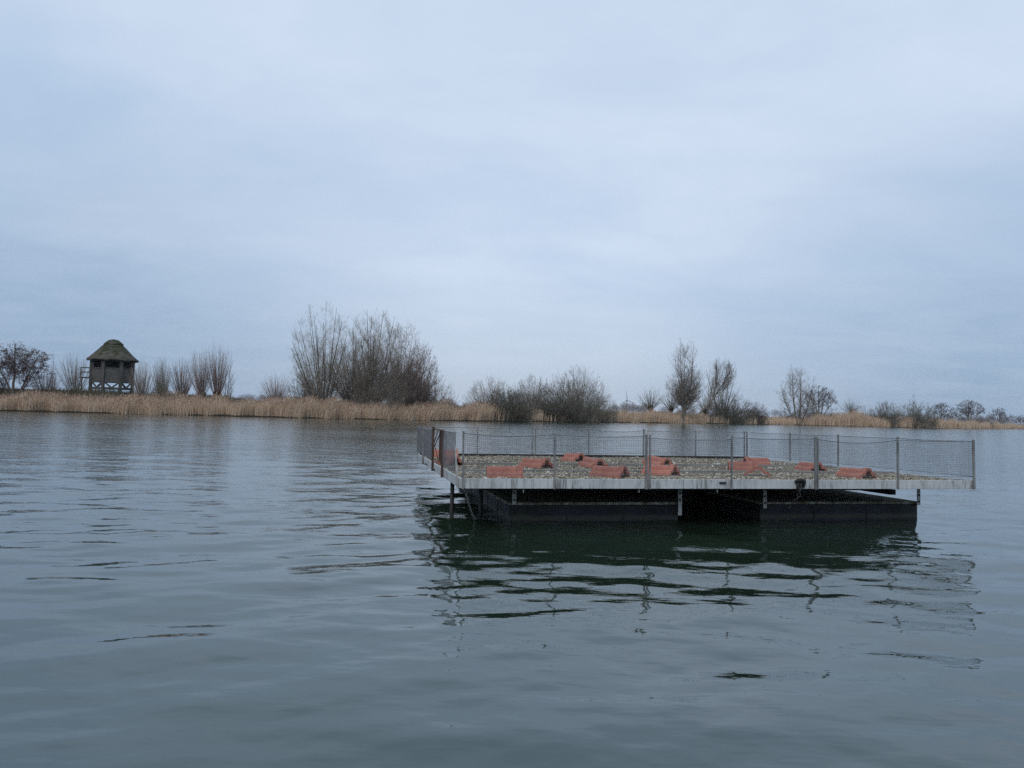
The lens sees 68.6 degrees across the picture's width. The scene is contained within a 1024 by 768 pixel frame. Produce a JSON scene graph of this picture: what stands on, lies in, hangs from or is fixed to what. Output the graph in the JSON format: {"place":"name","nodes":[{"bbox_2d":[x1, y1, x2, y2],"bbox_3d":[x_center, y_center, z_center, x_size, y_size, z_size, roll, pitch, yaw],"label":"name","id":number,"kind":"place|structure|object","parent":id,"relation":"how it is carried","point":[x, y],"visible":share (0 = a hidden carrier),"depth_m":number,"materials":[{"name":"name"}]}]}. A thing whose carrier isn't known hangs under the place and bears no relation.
{"place":"outdoors","nodes":[
{"label":"outdoors","id":0,"kind":"place"},
{"bbox_2d":[0,409,1018,428],"bbox_3d":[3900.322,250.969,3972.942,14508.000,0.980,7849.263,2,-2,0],"label":"ground","id":1,"kind":"structure","parent":0,"point":[495,420],"depth_m":85.56,"materials":[{"name":"brown soil"}]},
{"bbox_2d":[0,341,55,394],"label":"alder tree","id":2,"kind":"object","parent":1,"relation":"on","point":[20,369],"visible":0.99,"depth_m":79.13,"materials":[{"name":"grey plant"}]},
{"bbox_2d":[7,388,86,392],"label":"screen fence","id":3,"kind":"object","parent":1,"relation":"on","point":[31,389],"visible":0.09,"depth_m":85.69,"materials":[{"name":"brown wood"}]},
{"bbox_2d":[30,370,64,392],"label":"bush","id":4,"kind":"object","parent":1,"relation":"on","point":[42,386],"visible":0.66,"depth_m":81.03,"materials":[{"name":"plant"}]},
{"bbox_2d":[47,355,56,388],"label":"young tree","id":5,"kind":"object","parent":1,"relation":"on","point":[53,375],"visible":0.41,"depth_m":89.23,"materials":[{"name":"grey plant"}]},
{"bbox_2d":[57,351,94,393],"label":"pollard willow","id":6,"kind":"object","parent":1,"relation":"on","point":[73,372],"visible":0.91,"depth_m":84.16,"materials":[{"name":"plant"}]},
{"bbox_2d":[79,339,138,395],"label":"observation hut","id":7,"kind":"object","parent":1,"relation":"on","point":[111,360],"visible":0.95,"depth_m":85.00,"materials":[{"name":"black wood"}]},
{"bbox_2d":[126,361,153,395],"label":"pollard willow","id":8,"kind":"object","parent":1,"relation":"on","point":[141,390],"visible":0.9,"depth_m":85.06,"materials":[{"name":"brown plant"}]},
{"bbox_2d":[144,381,174,409],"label":"bush","id":9,"kind":"object","parent":1,"relation":"on","point":[160,391],"visible":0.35,"depth_m":80.66,"materials":[{"name":"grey plant"}]},
{"bbox_2d":[152,357,174,395],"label":"pollard willow","id":10,"kind":"object","parent":1,"relation":"on","point":[161,374],"visible":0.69,"depth_m":86.35,"materials":[{"name":"brown plant"}]},
{"bbox_2d":[170,357,193,395],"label":"pollard willow","id":11,"kind":"object","parent":1,"relation":"on","point":[186,389],"visible":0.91,"depth_m":87.61,"materials":[{"name":"brown plant"}]},
{"bbox_2d":[186,350,215,399],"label":"pollard willow","id":12,"kind":"object","parent":1,"relation":"on","point":[201,377],"visible":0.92,"depth_m":86.98,"materials":[{"name":"plant"}]},
{"bbox_2d":[203,342,233,395],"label":"pollard willow","id":13,"kind":"object","parent":1,"relation":"on","point":[216,385],"visible":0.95,"depth_m":86.71,"materials":[{"name":"brown plant"}]},
{"bbox_2d":[222,354,234,398],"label":"young tree","id":14,"kind":"object","parent":1,"relation":"on","point":[229,375],"visible":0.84,"depth_m":87.59,"materials":[{"name":"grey plant"}]},
{"bbox_2d":[257,372,291,401],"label":"bush","id":15,"kind":"object","parent":1,"relation":"on","point":[273,392],"visible":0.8,"depth_m":87.76,"materials":[{"name":"brown plant"}]},
{"bbox_2d":[287,371,322,400],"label":"bush","id":16,"kind":"object","parent":1,"relation":"on","point":[303,394],"visible":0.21,"depth_m":88.46,"materials":[{"name":"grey plant"}]},
{"bbox_2d":[285,299,352,402],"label":"willow tree","id":17,"kind":"object","parent":1,"relation":"on","point":[319,391],"visible":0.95,"depth_m":88.02,"materials":[{"name":"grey plant"}]},
{"bbox_2d":[319,312,381,404],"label":"willow tree","id":18,"kind":"object","parent":1,"relation":"on","point":[347,388],"visible":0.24,"depth_m":93.68,"materials":[{"name":"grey plant"}]},
{"bbox_2d":[339,310,413,408],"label":"willow tree","id":19,"kind":"object","parent":1,"relation":"on","point":[371,364],"visible":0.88,"depth_m":90.02,"materials":[{"name":"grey plant"}]},
{"bbox_2d":[343,361,416,411],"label":"bush","id":20,"kind":"object","parent":1,"relation":"on","point":[389,400],"visible":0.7,"depth_m":88.86,"materials":[{"name":"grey plant"}]},
{"bbox_2d":[377,323,432,404],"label":"willow tree","id":21,"kind":"object","parent":1,"relation":"on","point":[404,363],"visible":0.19,"depth_m":97.85,"materials":[{"name":"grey plant"}]},
{"bbox_2d":[387,345,442,410],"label":"willow tree","id":22,"kind":"object","parent":1,"relation":"on","point":[418,389],"visible":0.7,"depth_m":92.37,"materials":[{"name":"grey plant"}]},
{"bbox_2d":[409,378,458,415],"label":"bush","id":23,"kind":"object","parent":1,"relation":"on","point":[435,397],"visible":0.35,"depth_m":93.40,"materials":[{"name":"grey plant"}]},
{"bbox_2d":[462,375,519,418],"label":"bush","id":24,"kind":"object","parent":1,"relation":"on","point":[494,393],"visible":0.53,"depth_m":100.92,"materials":[{"name":"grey plant"}]},
{"bbox_2d":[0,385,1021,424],"bbox_3d":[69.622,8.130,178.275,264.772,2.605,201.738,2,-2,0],"label":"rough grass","id":25,"kind":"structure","parent":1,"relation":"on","point":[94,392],"depth_m":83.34,"materials":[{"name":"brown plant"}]},
{"bbox_2d":[481,387,541,421],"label":"bush","id":26,"kind":"object","parent":1,"relation":"on","point":[523,411],"visible":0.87,"depth_m":99.52,"materials":[{"name":"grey plant"}]},
{"bbox_2d":[0,390,1023,428],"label":"reeds","id":27,"kind":"object","parent":1,"relation":"on","point":[213,407],"visible":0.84,"depth_m":85.21,"materials":[{"name":"brown plant"}]},
{"bbox_2d":[0,389,1023,425],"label":"reed plumes","id":28,"kind":"object","parent":1,"relation":"on","point":[165,397],"visible":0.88,"depth_m":83.12,"materials":[{"name":"beige plant"}]},
{"bbox_2d":[16,388,1023,423],"bbox_3d":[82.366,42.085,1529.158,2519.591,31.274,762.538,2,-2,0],"label":"distant wood","id":29,"kind":"object","parent":1,"relation":"on","point":[632,407],"visible":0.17,"depth_m":1388.30,"materials":[{"name":"brown plant"}]},
{"bbox_2d":[514,375,556,419],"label":"bush","id":30,"kind":"object","parent":1,"relation":"on","point":[533,391],"visible":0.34,"depth_m":111.06,"materials":[{"name":"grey plant"}]},
{"bbox_2d":[529,377,608,422],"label":"bush","id":31,"kind":"object","parent":1,"relation":"on","point":[569,411],"visible":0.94,"depth_m":109.85,"materials":[{"name":"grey plant"}]},
{"bbox_2d":[546,364,611,419],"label":"bush","id":32,"kind":"object","parent":1,"relation":"on","point":[582,383],"visible":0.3,"depth_m":118.07,"materials":[{"name":"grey plant"}]},
{"bbox_2d":[594,398,619,422],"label":"bush","id":33,"kind":"object","parent":1,"relation":"on","point":[609,415],"visible":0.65,"depth_m":118.97,"materials":[{"name":"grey plant"}]},
{"bbox_2d":[635,388,663,411],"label":"pollard willow","id":34,"kind":"object","parent":1,"relation":"on","point":[650,405],"visible":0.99,"depth_m":133.82,"materials":[{"name":"plant"}]},
{"bbox_2d":[665,338,704,422],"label":"poplar tree","id":35,"kind":"object","parent":1,"relation":"on","point":[682,401],"visible":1,"depth_m":134.80,"materials":[{"name":"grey plant"}]},
{"bbox_2d":[695,394,717,414],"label":"pollard willow","id":36,"kind":"object","parent":1,"relation":"on","point":[705,411],"visible":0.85,"depth_m":144.71,"materials":[{"name":"plant"}]},
{"bbox_2d":[703,365,714,417],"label":"young tree","id":37,"kind":"object","parent":1,"relation":"on","point":[708,412],"visible":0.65,"depth_m":147.80,"materials":[{"name":"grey plant"}]},
{"bbox_2d":[696,357,738,416],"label":"leaning willow","id":38,"kind":"object","parent":1,"relation":"on","point":[717,371],"visible":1,"depth_m":143.17,"materials":[{"name":"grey plant"}]},
{"bbox_2d":[702,363,740,414],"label":"willow tree","id":39,"kind":"object","parent":1,"relation":"on","point":[727,391],"visible":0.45,"depth_m":152.65,"materials":[{"name":"grey plant"}]},
{"bbox_2d":[709,395,757,423],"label":"bush","id":40,"kind":"object","parent":1,"relation":"on","point":[735,416],"visible":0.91,"depth_m":147.97,"materials":[{"name":"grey plant"}]},
{"bbox_2d":[746,402,768,423],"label":"bush","id":41,"kind":"object","parent":1,"relation":"on","point":[760,420],"visible":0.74,"depth_m":157.21,"materials":[{"name":"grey plant"}]},
{"bbox_2d":[778,407,799,418],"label":"bush","id":42,"kind":"object","parent":1,"relation":"on","point":[786,415],"visible":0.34,"depth_m":169.07,"materials":[{"name":"grey plant"}]},
{"bbox_2d":[773,363,820,423],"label":"bare tree","id":43,"kind":"object","parent":1,"relation":"on","point":[800,394],"visible":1,"depth_m":166.98,"materials":[{"name":"grey plant"}]},
{"bbox_2d":[799,401,833,418],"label":"bush","id":44,"kind":"object","parent":1,"relation":"on","point":[812,412],"visible":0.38,"depth_m":173.57,"materials":[{"name":"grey plant"}]},
{"bbox_2d":[801,384,837,414],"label":"alder tree","id":45,"kind":"object","parent":1,"relation":"on","point":[819,400],"visible":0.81,"depth_m":186.38,"materials":[{"name":"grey plant"}]},
{"bbox_2d":[839,400,864,412],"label":"pollard willow","id":46,"kind":"object","parent":1,"relation":"on","point":[849,407],"visible":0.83,"depth_m":184.15,"materials":[{"name":"grey plant"}]},
{"bbox_2d":[859,404,873,417],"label":"bush","id":47,"kind":"object","parent":1,"relation":"on","point":[867,410],"visible":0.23,"depth_m":193.62,"materials":[{"name":"grey plant"}]},
{"bbox_2d":[870,399,902,426],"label":"bush","id":48,"kind":"object","parent":1,"relation":"on","point":[888,416],"visible":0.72,"depth_m":181.19,"materials":[{"name":"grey plant"}]},
{"bbox_2d":[890,402,943,427],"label":"bush","id":49,"kind":"object","parent":1,"relation":"on","point":[920,420],"visible":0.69,"depth_m":184.37,"materials":[{"name":"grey plant"}]},
{"bbox_2d":[929,402,956,419],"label":"alder tree","id":50,"kind":"object","parent":1,"relation":"on","point":[945,411],"visible":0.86,"depth_m":211.70,"materials":[{"name":"grey plant"}]},
{"bbox_2d":[954,399,986,421],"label":"alder tree","id":51,"kind":"object","parent":1,"relation":"on","point":[969,411],"visible":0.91,"depth_m":240.11,"materials":[{"name":"grey plant"}]},
{"bbox_2d":[958,415,996,425],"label":"bush","id":52,"kind":"object","parent":1,"relation":"on","point":[981,419],"visible":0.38,"depth_m":229.65,"materials":[{"name":"grey plant"}]},
{"bbox_2d":[986,408,1013,423],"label":"alder tree","id":53,"kind":"object","parent":1,"relation":"on","point":[999,414],"visible":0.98,"depth_m":274.75,"materials":[{"name":"grey plant"}]},
{"bbox_2d":[1012,415,1023,423],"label":"alder tree","id":54,"kind":"object","parent":1,"relation":"on","point":[1019,419],"visible":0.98,"depth_m":300.67,"materials":[{"name":"grey plant"}]},
{"bbox_2d":[0,411,1023,767],"bbox_3d":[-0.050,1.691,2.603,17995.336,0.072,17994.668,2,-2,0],"label":"water","id":55,"kind":"structure","parent":0,"point":[186,591],"depth_m":5.95,"materials":[{"name":"liquid"}]},
{"bbox_2d":[417,425,975,521],"bbox_3d":[2.470,1.838,13.808,7.951,1.960,6.733,2,-3,-12],"label":"raft","id":56,"kind":"object","parent":55,"relation":"on","point":[610,500],"visible":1,"depth_m":11.31,"materials":[{"name":"black metal"}]},
{"bbox_2d":[464,489,476,519],"bbox_3d":[-0.561,1.662,10.290,0.049,0.663,1.068,1,-2,8],"label":"mooring chain","id":57,"kind":"object","parent":56,"relation":"hanging from","point":[469,506],"visible":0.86,"depth_m":10.13,"materials":[{"name":"metal"}]},
{"bbox_2d":[424,455,949,479],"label":"gravel","id":58,"kind":"structure","parent":56,"relation":"on","point":[629,462],"depth_m":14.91,"materials":[{"name":"gravel"}]},
{"bbox_2d":[434,449,457,456],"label":"ridge tile","id":59,"kind":"object","parent":58,"relation":"on","point":[437,450],"visible":0.41,"depth_m":15.62,"materials":[{"name":"red ceramic"}]},
{"bbox_2d":[435,456,464,464],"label":"ridge tile","id":60,"kind":"object","parent":58,"relation":"on","point":[459,461],"visible":0.32,"depth_m":12.91,"materials":[{"name":"red ceramic"}]},
{"bbox_2d":[486,465,522,477],"bbox_3d":[-0.106,1.219,10.483,0.500,0.176,0.373,1,-3,-5],"label":"ridge tile","id":61,"kind":"object","parent":58,"relation":"on","point":[517,469],"visible":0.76,"depth_m":10.41,"materials":[{"name":"red ceramic"}]},
{"bbox_2d":[519,458,552,468],"bbox_3d":[0.403,1.341,12.836,0.500,0.176,0.373,-1,-4,40],"label":"ridge tile","id":62,"kind":"object","parent":58,"relation":"on","point":[537,463],"visible":0.83,"depth_m":12.74,"materials":[{"name":"red ceramic"}]},
{"bbox_2d":[560,453,584,461],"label":"ridge tile","id":63,"kind":"object","parent":58,"relation":"on","point":[567,457],"visible":0.61,"depth_m":15.10,"materials":[{"name":"red ceramic"}]},
{"bbox_2d":[578,457,607,468],"bbox_3d":[1.437,1.384,13.297,0.373,0.176,0.500,2,1,-24],"label":"ridge tile","id":64,"kind":"object","parent":58,"relation":"on","point":[583,463],"visible":0.59,"depth_m":13.19,"materials":[{"name":"red ceramic"}]},
{"bbox_2d":[589,465,629,478],"bbox_3d":[1.426,1.273,10.982,0.500,0.176,0.373,-1,-3,32],"label":"ridge tile","id":65,"kind":"object","parent":58,"relation":"on","point":[607,472],"visible":0.91,"depth_m":10.90,"materials":[{"name":"red ceramic"}]},
{"bbox_2d":[642,455,673,464],"bbox_3d":[2.757,1.448,14.167,0.392,0.185,0.525,3,3,-29],"label":"ridge tile","id":66,"kind":"object","parent":58,"relation":"on","point":[662,461],"visible":0.62,"depth_m":14.03,"materials":[{"name":"red ceramic"}]},
{"bbox_2d":[641,464,679,474],"bbox_3d":[2.296,1.321,11.617,0.500,0.176,0.373,-1,-3,36],"label":"ridge tile","id":67,"kind":"object","parent":58,"relation":"on","point":[670,467],"visible":0.62,"depth_m":11.51,"materials":[{"name":"red ceramic"}]},
{"bbox_2d":[728,461,758,470],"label":"ridge tile","id":68,"kind":"object","parent":58,"relation":"on","point":[737,465],"visible":0.69,"depth_m":13.06,"materials":[{"name":"red ceramic"}]},
{"bbox_2d":[743,457,770,464],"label":"ridge tile","id":69,"kind":"object","parent":58,"relation":"on","point":[765,461],"visible":0.66,"depth_m":14.97,"materials":[{"name":"red ceramic"}]},
{"bbox_2d":[744,467,770,476],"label":"ridge tile","id":70,"kind":"object","parent":58,"relation":"on","point":[762,471],"visible":0.82,"depth_m":11.62,"materials":[{"name":"red ceramic"}]},
{"bbox_2d":[794,461,826,470],"bbox_3d":[5.329,1.469,13.419,0.373,0.176,0.500,2,-3,-13],"label":"ridge tile","id":71,"kind":"object","parent":58,"relation":"on","point":[802,465],"visible":0.66,"depth_m":13.34,"materials":[{"name":"red ceramic"}]},
{"bbox_2d":[836,467,876,478],"bbox_3d":[5.415,1.395,11.833,0.373,0.176,0.500,2,-3,-25],"label":"ridge tile","id":72,"kind":"object","parent":58,"relation":"on","point":[868,473],"visible":0.76,"depth_m":11.72,"materials":[{"name":"red ceramic"}]},
{"bbox_2d":[787,478,805,508],"bbox_3d":[4.074,1.580,10.772,0.262,0.464,0.141,0,-2,38],"label":"hanging chain","id":73,"kind":"object","parent":56,"relation":"hanging from","point":[800,480],"visible":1,"depth_m":10.72,"materials":[{"name":"black metal"}]},
{"bbox_2d":[0,0,1023,424],"label":"sky","id":74,"kind":"structure","parent":0,"point":[831,190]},
{"bbox_2d":[661,390,678,411],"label":"pollard willow","id":75,"kind":"object","parent":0,"point":[669,407],"visible":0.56,"depth_m":142.24,"materials":[{"name":"plant"}]}
]}

